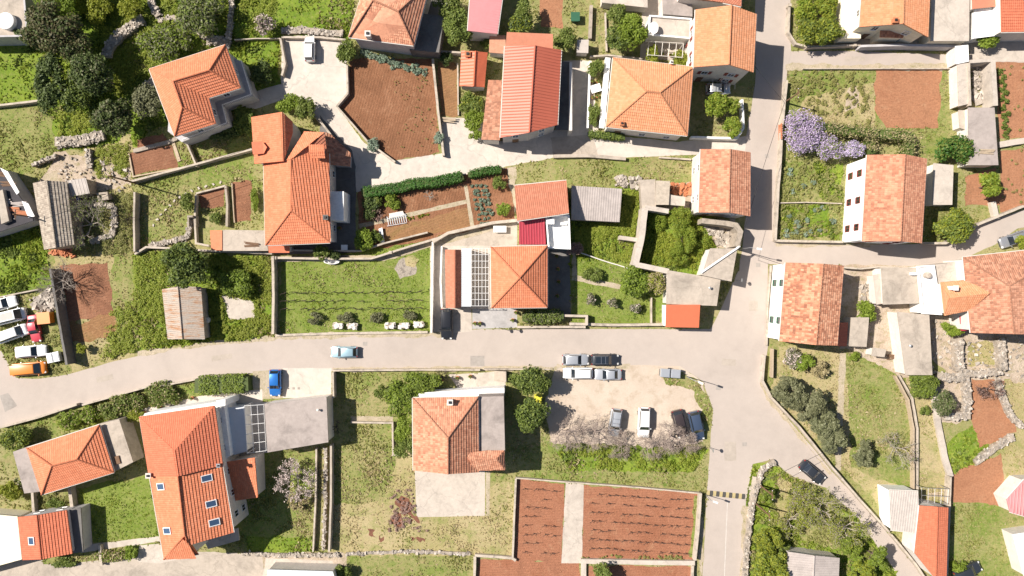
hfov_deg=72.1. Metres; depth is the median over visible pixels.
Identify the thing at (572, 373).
parked car
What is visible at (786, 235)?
leafy plant
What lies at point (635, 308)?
bush
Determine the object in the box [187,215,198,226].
stone grill
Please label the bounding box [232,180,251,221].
garden bed
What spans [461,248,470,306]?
canopy
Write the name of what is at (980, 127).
flat roofed shed
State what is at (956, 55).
lean to
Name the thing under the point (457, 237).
footpath
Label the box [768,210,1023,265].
side lane
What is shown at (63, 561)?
bush
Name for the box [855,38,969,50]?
stony yard
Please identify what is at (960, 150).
evergreen tree
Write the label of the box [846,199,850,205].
window
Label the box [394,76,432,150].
seedlings
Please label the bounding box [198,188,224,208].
garden bed
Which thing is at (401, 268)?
ash patch
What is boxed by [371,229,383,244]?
bush
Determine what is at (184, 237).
dry stone wall
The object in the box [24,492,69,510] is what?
weeds
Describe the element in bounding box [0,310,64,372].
weeds
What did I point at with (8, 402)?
road patch
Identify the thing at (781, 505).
bare patch
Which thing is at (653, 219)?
ivy tree
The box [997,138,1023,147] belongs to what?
garden wall
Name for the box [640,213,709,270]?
weeds
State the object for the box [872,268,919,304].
flat roofed house
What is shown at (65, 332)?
garden wall
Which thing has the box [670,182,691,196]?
rubble
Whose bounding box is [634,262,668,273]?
ruined wall
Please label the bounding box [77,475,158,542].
meadow
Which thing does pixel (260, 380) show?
driveway
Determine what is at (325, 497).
dry stone wall
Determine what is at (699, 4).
house
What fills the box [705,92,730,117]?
citrus tree
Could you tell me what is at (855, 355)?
bush
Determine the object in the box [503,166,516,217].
side path
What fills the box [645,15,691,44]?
terrace deck
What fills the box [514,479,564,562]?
ploughed field
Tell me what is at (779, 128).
gate
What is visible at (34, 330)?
old car
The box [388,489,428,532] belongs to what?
fallen leaves
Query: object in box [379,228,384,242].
trough
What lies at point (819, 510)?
willow tree
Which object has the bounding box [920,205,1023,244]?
garden wall
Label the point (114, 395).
garden wall
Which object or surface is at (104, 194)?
stone trough
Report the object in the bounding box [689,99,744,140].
garden wall
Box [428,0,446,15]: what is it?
courtyard
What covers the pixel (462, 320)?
driveway
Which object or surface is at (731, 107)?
citrus tree
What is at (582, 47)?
shed
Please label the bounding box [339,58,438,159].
ploughed field
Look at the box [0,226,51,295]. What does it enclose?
meadow
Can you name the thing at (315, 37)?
garden wall
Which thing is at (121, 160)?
weeds
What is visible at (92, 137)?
dry stone wall
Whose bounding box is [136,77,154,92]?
dry stone wall
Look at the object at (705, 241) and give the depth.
109.22 m
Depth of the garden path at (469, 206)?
109.95 m
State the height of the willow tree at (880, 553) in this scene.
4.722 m
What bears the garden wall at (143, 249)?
on the ground at (546, 170)
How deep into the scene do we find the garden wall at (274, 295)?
108.62 m
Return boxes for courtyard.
[266,116,355,254]
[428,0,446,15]
[442,118,482,154]
[547,249,570,313]
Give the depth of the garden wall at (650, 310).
109.35 m
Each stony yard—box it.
[32,151,131,202]
[442,222,516,246]
[551,135,597,154]
[640,0,693,60]
[656,182,739,247]
[840,264,930,377]
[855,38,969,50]
[929,315,1023,423]
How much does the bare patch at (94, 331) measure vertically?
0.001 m
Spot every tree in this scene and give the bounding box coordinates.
[0,424,32,454]
[0,480,22,500]
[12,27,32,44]
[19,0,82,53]
[29,257,77,300]
[32,0,75,17]
[33,50,65,115]
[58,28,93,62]
[58,80,91,114]
[60,193,114,250]
[66,51,115,96]
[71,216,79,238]
[74,0,114,24]
[89,97,133,138]
[117,0,141,18]
[118,212,132,224]
[131,82,161,119]
[134,23,194,62]
[159,241,210,288]
[172,0,226,37]
[179,193,196,211]
[216,268,254,297]
[253,13,277,36]
[272,457,316,502]
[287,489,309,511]
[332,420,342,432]
[371,209,382,223]
[373,384,386,399]
[382,379,417,416]
[393,412,411,443]
[393,437,411,458]
[403,371,443,394]
[432,0,461,16]
[436,370,447,381]
[442,7,472,46]
[508,16,532,32]
[508,364,551,395]
[513,396,551,432]
[514,0,532,31]
[545,413,591,451]
[553,27,576,50]
[576,415,622,451]
[592,561,611,575]
[605,26,632,52]
[607,3,630,29]
[607,429,636,460]
[615,13,648,50]
[620,265,650,298]
[636,433,666,460]
[644,256,664,264]
[645,272,665,295]
[646,212,667,232]
[655,420,685,454]
[667,247,688,266]
[668,206,692,228]
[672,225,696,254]
[678,430,702,455]
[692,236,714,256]
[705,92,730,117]
[722,116,741,138]
[726,97,740,113]
[751,549,789,575]
[753,528,784,554]
[759,487,774,503]
[770,375,804,409]
[774,503,807,540]
[776,543,790,558]
[783,108,826,156]
[785,481,820,511]
[792,0,819,19]
[794,15,825,46]
[794,388,826,421]
[801,487,845,537]
[807,410,840,437]
[812,133,845,160]
[814,0,838,20]
[815,17,845,45]
[817,426,847,454]
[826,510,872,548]
[838,536,862,558]
[840,140,866,157]
[847,559,876,575]
[851,445,873,467]
[859,438,870,448]
[867,545,888,570]
[873,431,917,471]
[909,375,939,398]
[930,389,957,416]
[931,207,975,244]
[934,133,979,163]
[975,378,1005,400]
[976,37,1000,48]
[978,171,1002,196]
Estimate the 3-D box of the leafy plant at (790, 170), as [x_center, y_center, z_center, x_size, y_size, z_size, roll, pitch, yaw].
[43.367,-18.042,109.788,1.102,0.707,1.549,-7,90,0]
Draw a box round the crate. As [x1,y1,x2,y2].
[36,312,54,324]
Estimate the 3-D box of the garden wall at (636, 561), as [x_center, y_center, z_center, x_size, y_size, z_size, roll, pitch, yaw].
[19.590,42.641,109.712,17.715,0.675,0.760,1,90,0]
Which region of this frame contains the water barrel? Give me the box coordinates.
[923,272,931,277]
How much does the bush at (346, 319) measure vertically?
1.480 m
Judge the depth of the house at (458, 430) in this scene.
102.84 m
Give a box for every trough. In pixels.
[96,192,112,200]
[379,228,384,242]
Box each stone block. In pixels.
[332,322,343,328]
[346,322,357,329]
[384,322,395,328]
[398,322,409,328]
[413,321,424,327]
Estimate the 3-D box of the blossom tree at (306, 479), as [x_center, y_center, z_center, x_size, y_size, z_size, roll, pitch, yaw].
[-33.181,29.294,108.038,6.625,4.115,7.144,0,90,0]
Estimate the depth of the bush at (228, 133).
109.13 m
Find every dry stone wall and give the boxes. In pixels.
[31,154,59,166]
[55,130,106,149]
[84,148,93,168]
[86,201,119,244]
[101,14,146,58]
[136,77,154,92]
[147,0,163,18]
[148,218,193,246]
[157,14,205,40]
[206,35,231,49]
[225,0,235,40]
[242,549,339,557]
[281,25,343,37]
[321,447,328,549]
[345,548,470,556]
[742,459,775,575]
[935,371,973,420]
[950,337,964,371]
[955,368,1003,377]
[972,433,1015,465]
[992,338,1007,370]
[992,380,1023,428]
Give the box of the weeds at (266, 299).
[203,253,271,342]
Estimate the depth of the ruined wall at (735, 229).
106.81 m
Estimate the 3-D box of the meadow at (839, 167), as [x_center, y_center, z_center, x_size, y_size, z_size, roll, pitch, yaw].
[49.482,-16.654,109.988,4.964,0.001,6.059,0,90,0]
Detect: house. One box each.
[0,0,35,45]
[0,168,39,236]
[0,508,30,564]
[13,417,143,494]
[139,394,265,559]
[149,44,259,144]
[251,112,351,252]
[267,562,337,575]
[348,0,445,58]
[412,385,504,474]
[467,0,502,40]
[481,32,571,144]
[490,245,547,308]
[515,180,568,222]
[604,57,693,140]
[663,270,720,305]
[677,0,741,13]
[684,5,756,84]
[690,149,750,217]
[697,248,736,281]
[768,262,843,345]
[834,0,929,43]
[842,154,926,243]
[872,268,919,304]
[877,484,918,532]
[887,312,931,374]
[901,499,947,575]
[918,0,969,44]
[921,250,1023,333]
[969,0,995,13]
[992,0,1023,41]
[993,475,1023,516]
[1002,526,1023,575]
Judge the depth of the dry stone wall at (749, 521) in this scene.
109.31 m
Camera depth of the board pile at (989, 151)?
106.80 m
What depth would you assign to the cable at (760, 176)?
104.93 m
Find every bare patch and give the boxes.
[69,314,116,342]
[405,255,418,266]
[774,473,796,525]
[796,493,857,548]
[845,85,860,111]
[932,359,945,383]
[967,340,994,366]
[1012,382,1023,415]
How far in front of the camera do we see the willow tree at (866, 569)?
107.16 m
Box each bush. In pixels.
[13,477,22,488]
[45,497,64,507]
[51,556,77,567]
[55,409,80,429]
[76,343,86,353]
[77,405,102,423]
[92,549,125,562]
[97,402,119,419]
[109,392,146,416]
[124,545,137,561]
[126,408,144,422]
[144,379,183,407]
[208,124,241,139]
[208,212,221,223]
[232,105,254,136]
[249,57,272,85]
[251,186,258,212]
[275,93,298,112]
[294,96,315,119]
[308,312,322,324]
[312,244,329,261]
[328,249,340,259]
[335,564,351,575]
[336,38,356,63]
[336,312,354,323]
[353,226,372,250]
[362,195,379,220]
[366,137,378,151]
[369,311,383,322]
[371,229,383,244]
[373,195,381,205]
[384,194,400,210]
[402,310,417,320]
[433,131,443,143]
[440,51,452,66]
[457,90,483,112]
[464,108,483,128]
[468,125,481,139]
[480,39,488,48]
[492,176,506,189]
[496,202,510,215]
[566,242,583,254]
[582,267,602,282]
[586,59,604,76]
[586,292,595,305]
[588,103,600,126]
[607,297,617,307]
[610,444,626,458]
[629,303,641,313]
[645,43,658,61]
[672,49,687,64]
[783,347,803,369]
[795,352,815,371]
[810,360,829,378]
[848,351,860,360]
[856,300,876,321]
[920,405,931,415]
[940,322,964,336]
[949,560,967,574]
[1014,235,1023,249]
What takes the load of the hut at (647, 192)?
on the ground at (546, 170)
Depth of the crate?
108.69 m
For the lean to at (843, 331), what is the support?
on the ground at (546, 170)
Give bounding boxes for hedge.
[194,374,223,395]
[218,373,252,394]
[361,170,465,197]
[467,165,501,179]
[522,307,563,324]
[588,129,624,141]
[817,120,921,155]
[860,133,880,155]
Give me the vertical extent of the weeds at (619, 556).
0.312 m
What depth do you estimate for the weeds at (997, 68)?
109.75 m
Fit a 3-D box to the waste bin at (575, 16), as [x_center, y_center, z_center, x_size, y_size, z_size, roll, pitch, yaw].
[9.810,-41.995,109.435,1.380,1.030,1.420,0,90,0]
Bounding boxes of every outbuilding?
[17,504,79,559]
[445,250,460,307]
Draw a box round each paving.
[0,559,44,572]
[117,389,262,416]
[137,544,178,562]
[236,402,268,455]
[443,246,489,308]
[448,372,505,391]
[472,308,516,328]
[970,41,1023,60]
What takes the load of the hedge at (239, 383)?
on the meadow at (54, 430)
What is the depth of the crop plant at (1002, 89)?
109.74 m
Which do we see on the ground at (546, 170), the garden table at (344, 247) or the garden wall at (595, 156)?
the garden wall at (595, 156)
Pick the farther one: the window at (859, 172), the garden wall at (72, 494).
the garden wall at (72, 494)
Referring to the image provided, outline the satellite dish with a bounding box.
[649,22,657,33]
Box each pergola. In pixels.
[244,401,270,452]
[471,248,489,305]
[644,41,683,60]
[915,484,948,504]
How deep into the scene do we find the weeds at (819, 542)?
109.70 m
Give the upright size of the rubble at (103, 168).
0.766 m
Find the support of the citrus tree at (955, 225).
on the meadow at (982, 214)
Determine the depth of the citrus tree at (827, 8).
106.41 m
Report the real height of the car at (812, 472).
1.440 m
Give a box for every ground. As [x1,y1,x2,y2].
[0,0,1023,575]
[545,365,704,448]
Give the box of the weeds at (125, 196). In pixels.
[71,190,132,256]
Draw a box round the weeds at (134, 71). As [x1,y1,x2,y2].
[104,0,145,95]
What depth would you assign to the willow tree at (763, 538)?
106.59 m
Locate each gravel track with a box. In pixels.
[0,552,263,575]
[260,552,346,566]
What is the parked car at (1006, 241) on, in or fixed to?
on the ground at (546, 170)
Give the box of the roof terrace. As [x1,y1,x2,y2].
[545,215,570,249]
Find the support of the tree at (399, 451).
on the meadow at (367, 523)
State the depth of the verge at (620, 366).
109.97 m
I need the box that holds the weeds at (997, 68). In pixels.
[996,65,1023,202]
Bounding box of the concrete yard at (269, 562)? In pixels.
[263,558,332,575]
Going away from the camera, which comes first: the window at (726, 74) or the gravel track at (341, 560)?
the window at (726, 74)
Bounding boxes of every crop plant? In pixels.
[996,69,1003,75]
[997,77,1004,83]
[998,87,1005,92]
[999,94,1005,101]
[999,103,1005,110]
[1001,121,1007,129]
[1002,131,1008,139]
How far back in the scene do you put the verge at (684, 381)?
109.98 m
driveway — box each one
[246,83,286,108]
[253,369,282,398]
[282,368,331,397]
[430,244,471,332]
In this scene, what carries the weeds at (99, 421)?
on the meadow at (54, 430)
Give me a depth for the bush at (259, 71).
107.78 m
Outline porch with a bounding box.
[844,317,868,346]
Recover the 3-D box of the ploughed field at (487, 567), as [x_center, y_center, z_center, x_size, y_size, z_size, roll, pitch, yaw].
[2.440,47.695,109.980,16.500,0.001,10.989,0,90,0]
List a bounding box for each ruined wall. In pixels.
[618,236,636,241]
[629,208,647,265]
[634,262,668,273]
[644,205,668,214]
[697,218,742,247]
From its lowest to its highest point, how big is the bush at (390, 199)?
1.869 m
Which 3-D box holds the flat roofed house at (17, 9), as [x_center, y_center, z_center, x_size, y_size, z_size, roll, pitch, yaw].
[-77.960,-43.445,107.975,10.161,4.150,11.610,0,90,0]
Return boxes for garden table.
[341,245,347,249]
[493,226,505,231]
[590,83,601,92]
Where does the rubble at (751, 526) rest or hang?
on the meadow at (757, 526)
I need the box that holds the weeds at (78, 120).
[55,110,95,136]
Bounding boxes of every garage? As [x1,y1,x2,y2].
[264,394,333,451]
[662,305,699,327]
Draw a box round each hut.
[68,178,96,197]
[210,230,222,249]
[489,35,505,57]
[638,179,655,208]
[655,181,669,205]
[667,195,684,206]
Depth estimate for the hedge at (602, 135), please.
108.97 m
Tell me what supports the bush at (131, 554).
on the meadow at (50, 560)
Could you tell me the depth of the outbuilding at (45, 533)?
105.90 m
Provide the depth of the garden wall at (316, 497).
109.32 m
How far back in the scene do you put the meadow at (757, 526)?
110.00 m
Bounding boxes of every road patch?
[0,393,16,411]
[96,374,113,382]
[211,353,231,360]
[470,356,483,365]
[724,442,735,460]
[749,301,757,310]
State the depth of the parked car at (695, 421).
108.68 m
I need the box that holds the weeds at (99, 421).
[56,411,125,430]
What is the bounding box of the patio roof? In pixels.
[228,404,253,454]
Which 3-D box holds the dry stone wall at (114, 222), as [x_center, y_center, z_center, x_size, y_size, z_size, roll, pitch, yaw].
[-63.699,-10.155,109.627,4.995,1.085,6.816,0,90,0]
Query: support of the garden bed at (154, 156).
on the meadow at (232, 145)
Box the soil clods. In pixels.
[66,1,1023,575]
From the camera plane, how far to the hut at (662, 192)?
107.40 m
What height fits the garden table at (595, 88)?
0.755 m
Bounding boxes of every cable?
[45,184,135,218]
[137,148,249,183]
[738,102,784,249]
[760,448,832,483]
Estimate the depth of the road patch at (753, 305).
109.97 m
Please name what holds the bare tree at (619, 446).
on the parking ground at (629, 393)
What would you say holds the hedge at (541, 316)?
on the ground at (546, 170)
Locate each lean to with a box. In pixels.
[67,503,91,553]
[838,323,847,345]
[867,274,881,304]
[946,45,968,67]
[949,63,967,108]
[951,110,964,131]
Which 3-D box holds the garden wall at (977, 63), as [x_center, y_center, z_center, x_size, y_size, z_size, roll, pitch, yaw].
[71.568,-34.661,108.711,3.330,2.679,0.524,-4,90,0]
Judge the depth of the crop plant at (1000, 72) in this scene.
109.73 m
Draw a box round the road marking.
[724,502,727,575]
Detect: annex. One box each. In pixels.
[519,218,545,244]
[924,163,953,205]
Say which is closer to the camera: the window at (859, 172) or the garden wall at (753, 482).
the window at (859, 172)
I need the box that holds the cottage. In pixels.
[33,180,84,249]
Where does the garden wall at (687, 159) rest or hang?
on the ground at (546, 170)
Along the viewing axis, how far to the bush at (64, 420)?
108.66 m
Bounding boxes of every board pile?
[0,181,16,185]
[8,207,19,211]
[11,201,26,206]
[16,210,26,215]
[244,241,259,246]
[389,211,403,217]
[441,117,455,122]
[885,354,893,359]
[927,491,942,496]
[979,149,994,154]
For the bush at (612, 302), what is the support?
on the meadow at (586, 309)
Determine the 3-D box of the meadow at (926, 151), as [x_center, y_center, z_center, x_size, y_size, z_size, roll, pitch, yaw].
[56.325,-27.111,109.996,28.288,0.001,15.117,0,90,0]
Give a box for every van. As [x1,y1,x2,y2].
[0,307,28,325]
[0,323,28,343]
[9,361,48,376]
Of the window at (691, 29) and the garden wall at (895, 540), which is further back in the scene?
the garden wall at (895, 540)
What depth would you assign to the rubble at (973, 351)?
109.77 m
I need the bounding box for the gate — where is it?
[778,124,781,140]
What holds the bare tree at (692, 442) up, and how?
on the parking ground at (629, 393)
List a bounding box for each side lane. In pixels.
[281,36,745,191]
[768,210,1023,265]
[788,51,1023,68]
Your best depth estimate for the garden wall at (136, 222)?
108.92 m
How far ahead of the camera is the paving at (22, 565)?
109.98 m
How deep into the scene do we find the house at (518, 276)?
103.78 m
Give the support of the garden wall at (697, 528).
on the ground at (546, 170)
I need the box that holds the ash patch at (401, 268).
[394,257,416,278]
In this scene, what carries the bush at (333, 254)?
on the meadow at (294, 308)
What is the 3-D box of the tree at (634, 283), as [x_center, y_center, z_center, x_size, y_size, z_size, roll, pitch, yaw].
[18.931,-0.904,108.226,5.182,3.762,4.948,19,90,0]
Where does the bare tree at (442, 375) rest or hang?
on the ground at (546, 170)
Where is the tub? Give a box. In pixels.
[323,260,339,263]
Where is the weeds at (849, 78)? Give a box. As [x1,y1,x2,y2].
[789,70,871,126]
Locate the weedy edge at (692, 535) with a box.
[688,496,696,556]
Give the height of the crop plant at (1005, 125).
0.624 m
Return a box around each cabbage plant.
[360,49,366,54]
[364,49,372,58]
[381,55,387,62]
[388,59,395,70]
[393,61,400,67]
[404,66,410,71]
[410,63,418,72]
[422,68,427,76]
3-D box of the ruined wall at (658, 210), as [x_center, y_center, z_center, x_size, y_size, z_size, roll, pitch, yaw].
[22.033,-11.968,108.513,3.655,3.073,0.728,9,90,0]
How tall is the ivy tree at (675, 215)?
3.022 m
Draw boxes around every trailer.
[46,351,63,362]
[659,368,682,377]
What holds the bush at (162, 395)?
on the meadow at (54, 430)
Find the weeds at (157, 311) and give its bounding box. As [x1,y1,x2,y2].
[132,250,170,350]
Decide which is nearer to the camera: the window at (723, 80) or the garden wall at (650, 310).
the window at (723, 80)
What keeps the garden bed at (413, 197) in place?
on the ground at (546, 170)
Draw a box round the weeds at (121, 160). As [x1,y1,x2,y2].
[93,141,129,178]
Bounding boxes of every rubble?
[29,287,54,312]
[48,248,76,258]
[56,154,129,199]
[614,174,641,189]
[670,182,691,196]
[704,226,731,247]
[741,485,754,573]
[858,281,875,306]
[931,319,1023,382]
[971,66,982,105]
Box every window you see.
[234,508,238,517]
[241,503,245,511]
[689,25,692,41]
[689,51,691,65]
[697,71,711,74]
[718,78,732,82]
[723,73,738,76]
[845,225,849,231]
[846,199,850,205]
[848,172,852,179]
[853,223,858,230]
[855,196,860,203]
[857,169,861,176]
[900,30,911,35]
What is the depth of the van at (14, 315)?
108.35 m
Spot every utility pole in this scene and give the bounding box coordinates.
[12,209,28,219]
[109,171,136,183]
[755,503,770,520]
[760,485,773,499]
[786,88,799,101]
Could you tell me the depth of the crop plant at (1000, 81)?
109.71 m
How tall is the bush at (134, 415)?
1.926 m
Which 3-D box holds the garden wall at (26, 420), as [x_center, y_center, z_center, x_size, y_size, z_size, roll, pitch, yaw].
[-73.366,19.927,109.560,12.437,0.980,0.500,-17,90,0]
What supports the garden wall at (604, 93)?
on the ground at (546, 170)
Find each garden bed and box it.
[60,263,113,322]
[130,145,177,174]
[137,134,167,147]
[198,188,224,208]
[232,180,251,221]
[357,168,514,249]
[384,207,469,246]
[437,61,457,116]
[539,0,562,28]
[873,70,941,128]
[964,168,999,205]
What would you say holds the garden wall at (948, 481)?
on the ground at (546, 170)
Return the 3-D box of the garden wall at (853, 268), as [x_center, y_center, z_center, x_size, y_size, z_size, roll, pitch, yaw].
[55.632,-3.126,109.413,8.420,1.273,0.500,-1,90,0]
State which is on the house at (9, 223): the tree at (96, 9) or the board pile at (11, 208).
the board pile at (11, 208)
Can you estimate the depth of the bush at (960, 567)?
109.11 m
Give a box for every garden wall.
[0,100,39,107]
[0,289,38,297]
[0,403,79,427]
[31,492,39,511]
[49,269,75,364]
[68,485,77,506]
[82,385,151,405]
[98,543,104,565]
[128,154,178,177]
[131,148,252,182]
[133,137,177,152]
[133,192,139,251]
[134,246,273,254]
[151,374,243,388]
[172,142,180,161]
[186,144,199,167]
[194,194,210,246]
[196,185,226,194]
[224,186,229,226]
[231,183,235,222]
[234,38,279,41]
[271,256,277,333]
[274,237,436,259]
[275,331,427,336]
[279,38,287,77]
[282,36,344,41]
[292,232,427,251]
[309,112,333,136]
[312,447,317,551]
[328,443,333,551]
[332,371,336,397]
[333,368,479,370]
[336,64,395,162]
[351,421,404,455]
[430,242,434,332]
[432,59,444,156]
[432,219,516,243]
[440,246,442,306]
[441,50,460,55]
[457,63,458,115]
[473,555,475,575]
[475,553,515,560]
[484,368,523,369]
[512,478,516,557]
[516,476,698,493]
[517,326,585,327]
[553,154,625,160]
[564,314,587,324]
[569,322,662,325]
[581,253,626,267]
[581,558,694,564]
[581,564,585,575]
[586,61,590,128]
[588,5,592,39]
[589,54,642,59]
[598,57,610,128]
[604,13,607,51]
[650,298,651,322]
[659,157,690,160]
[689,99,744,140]
[691,565,693,575]
[692,491,701,560]
[747,476,756,575]
[760,355,889,532]
[765,265,771,345]
[769,348,773,377]
[772,80,787,240]
[773,240,842,242]
[779,202,841,203]
[785,3,860,49]
[802,68,950,69]
[844,266,898,269]
[855,44,958,50]
[888,533,923,575]
[892,375,914,489]
[897,374,918,489]
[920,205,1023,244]
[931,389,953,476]
[944,474,951,575]
[958,63,971,109]
[965,59,991,67]
[981,60,997,107]
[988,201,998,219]
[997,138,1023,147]
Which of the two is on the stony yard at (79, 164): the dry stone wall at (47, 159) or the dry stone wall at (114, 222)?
the dry stone wall at (47, 159)
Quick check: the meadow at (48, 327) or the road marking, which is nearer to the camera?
the road marking
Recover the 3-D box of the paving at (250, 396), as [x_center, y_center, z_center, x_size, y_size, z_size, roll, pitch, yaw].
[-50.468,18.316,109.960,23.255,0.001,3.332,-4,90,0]
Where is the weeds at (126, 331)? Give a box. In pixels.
[99,300,139,361]
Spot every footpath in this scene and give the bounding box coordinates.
[43,172,57,180]
[81,536,159,552]
[277,223,511,261]
[351,416,392,420]
[486,471,489,515]
[572,253,620,288]
[835,353,845,469]
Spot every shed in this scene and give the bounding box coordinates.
[223,230,268,250]
[459,51,487,90]
[576,40,588,56]
[600,0,647,12]
[865,347,885,356]
[957,108,997,167]
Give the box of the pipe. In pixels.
[701,246,739,272]
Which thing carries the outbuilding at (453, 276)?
on the ground at (546, 170)
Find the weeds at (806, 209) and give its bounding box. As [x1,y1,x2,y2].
[778,159,844,239]
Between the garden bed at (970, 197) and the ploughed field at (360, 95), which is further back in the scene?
the ploughed field at (360, 95)
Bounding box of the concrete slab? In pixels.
[221,295,254,319]
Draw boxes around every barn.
[162,286,210,339]
[570,186,621,222]
[782,547,839,575]
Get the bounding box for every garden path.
[358,200,465,227]
[464,186,473,225]
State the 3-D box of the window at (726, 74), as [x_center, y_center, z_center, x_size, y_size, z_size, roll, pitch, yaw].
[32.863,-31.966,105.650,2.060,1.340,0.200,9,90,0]
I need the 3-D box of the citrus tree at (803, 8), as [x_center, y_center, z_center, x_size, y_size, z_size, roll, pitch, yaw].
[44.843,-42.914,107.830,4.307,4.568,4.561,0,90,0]
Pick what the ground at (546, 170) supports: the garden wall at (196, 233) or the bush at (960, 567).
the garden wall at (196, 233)
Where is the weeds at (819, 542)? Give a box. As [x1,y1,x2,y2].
[748,467,879,575]
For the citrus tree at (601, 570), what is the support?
on the ploughed field at (683, 570)
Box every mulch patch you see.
[368,529,374,536]
[390,513,402,526]
[395,496,413,515]
[408,512,419,523]
[411,537,424,541]
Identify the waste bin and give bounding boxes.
[534,394,541,403]
[571,12,579,21]
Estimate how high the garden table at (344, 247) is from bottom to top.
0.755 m
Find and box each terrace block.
[659,0,691,17]
[906,265,941,314]
[963,8,997,43]
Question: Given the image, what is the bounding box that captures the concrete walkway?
[561,483,583,562]
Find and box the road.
[0,0,919,575]
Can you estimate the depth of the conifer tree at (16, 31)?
106.01 m
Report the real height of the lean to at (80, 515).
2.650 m
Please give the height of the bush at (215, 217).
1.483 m
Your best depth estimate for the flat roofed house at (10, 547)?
106.80 m
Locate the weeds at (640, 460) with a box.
[567,446,705,471]
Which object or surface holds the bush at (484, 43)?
on the ground at (546, 170)
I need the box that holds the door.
[694,77,703,81]
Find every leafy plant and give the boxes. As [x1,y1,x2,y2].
[783,229,789,237]
[787,168,793,176]
[793,219,801,228]
[803,229,812,237]
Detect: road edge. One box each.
[137,335,274,355]
[275,330,440,339]
[333,365,556,372]
[698,512,704,575]
[739,506,747,575]
[760,382,831,474]
[776,243,869,247]
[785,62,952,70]
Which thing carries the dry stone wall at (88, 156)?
on the stony yard at (79, 164)
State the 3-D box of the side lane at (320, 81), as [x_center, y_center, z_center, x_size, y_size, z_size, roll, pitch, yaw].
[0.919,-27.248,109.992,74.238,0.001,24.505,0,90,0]
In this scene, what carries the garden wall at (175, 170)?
on the ground at (546, 170)
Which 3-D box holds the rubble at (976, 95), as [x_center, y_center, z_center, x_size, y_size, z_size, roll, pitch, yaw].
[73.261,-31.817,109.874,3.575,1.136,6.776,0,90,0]
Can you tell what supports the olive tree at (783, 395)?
on the meadow at (807, 379)
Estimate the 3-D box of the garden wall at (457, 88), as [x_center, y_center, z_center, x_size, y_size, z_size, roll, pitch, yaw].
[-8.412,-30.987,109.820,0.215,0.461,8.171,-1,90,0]
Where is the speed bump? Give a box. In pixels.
[707,490,744,498]
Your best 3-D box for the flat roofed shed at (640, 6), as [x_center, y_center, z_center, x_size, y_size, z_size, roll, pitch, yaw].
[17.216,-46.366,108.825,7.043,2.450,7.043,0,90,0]
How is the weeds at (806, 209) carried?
on the meadow at (814, 197)
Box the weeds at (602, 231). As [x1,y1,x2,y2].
[574,189,639,263]
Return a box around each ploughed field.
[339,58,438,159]
[477,558,579,575]
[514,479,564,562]
[582,485,697,559]
[587,565,690,575]
[951,454,1003,505]
[971,379,1015,447]
[996,62,1023,138]
[999,148,1023,211]
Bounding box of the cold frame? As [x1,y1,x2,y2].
[387,215,406,225]
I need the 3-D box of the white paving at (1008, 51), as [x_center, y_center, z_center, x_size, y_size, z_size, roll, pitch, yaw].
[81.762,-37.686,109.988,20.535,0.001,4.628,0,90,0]
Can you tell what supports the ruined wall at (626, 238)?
on the ground at (546, 170)
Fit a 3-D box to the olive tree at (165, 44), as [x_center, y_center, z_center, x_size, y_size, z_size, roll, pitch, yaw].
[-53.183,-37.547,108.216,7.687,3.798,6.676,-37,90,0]
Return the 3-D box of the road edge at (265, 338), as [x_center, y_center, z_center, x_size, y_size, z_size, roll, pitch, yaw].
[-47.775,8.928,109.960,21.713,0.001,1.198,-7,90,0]
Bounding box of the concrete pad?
[415,471,484,516]
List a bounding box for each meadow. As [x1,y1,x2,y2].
[0,0,354,150]
[0,101,56,175]
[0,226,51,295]
[0,291,71,378]
[0,538,159,565]
[5,377,331,447]
[53,134,133,372]
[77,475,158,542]
[106,194,136,356]
[132,251,274,350]
[137,157,261,246]
[144,116,253,180]
[236,449,314,552]
[246,535,312,552]
[278,240,429,333]
[328,423,514,557]
[331,422,395,505]
[333,371,445,424]
[346,555,472,575]
[490,441,709,495]
[554,156,691,187]
[557,445,708,472]
[568,186,717,274]
[570,258,665,325]
[746,462,896,575]
[771,343,944,503]
[778,157,845,240]
[779,203,839,237]
[782,70,957,160]
[797,83,875,127]
[815,162,844,200]
[845,352,914,487]
[922,206,989,241]
[947,425,989,472]
[949,501,1019,575]
[998,379,1023,480]
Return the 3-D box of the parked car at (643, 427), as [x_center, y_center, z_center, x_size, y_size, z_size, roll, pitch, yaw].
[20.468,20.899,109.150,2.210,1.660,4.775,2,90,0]
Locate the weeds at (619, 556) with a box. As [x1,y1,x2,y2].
[582,554,683,559]
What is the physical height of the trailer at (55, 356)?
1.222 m
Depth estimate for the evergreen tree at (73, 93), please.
105.08 m
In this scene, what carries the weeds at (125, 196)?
on the meadow at (84, 357)
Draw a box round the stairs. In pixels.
[494,371,505,381]
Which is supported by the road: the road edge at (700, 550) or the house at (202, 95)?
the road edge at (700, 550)
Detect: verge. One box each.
[557,363,629,369]
[664,372,711,441]
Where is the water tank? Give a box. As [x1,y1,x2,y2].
[0,12,16,30]
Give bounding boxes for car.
[0,295,18,310]
[15,344,48,357]
[27,314,43,342]
[268,369,281,395]
[303,35,315,61]
[331,345,357,358]
[439,309,453,338]
[562,353,588,366]
[563,367,592,379]
[591,353,618,366]
[594,368,621,380]
[607,408,622,435]
[637,407,650,437]
[671,409,687,437]
[687,410,704,439]
[705,82,730,95]
[798,459,825,484]
[951,560,982,575]
[997,230,1023,247]

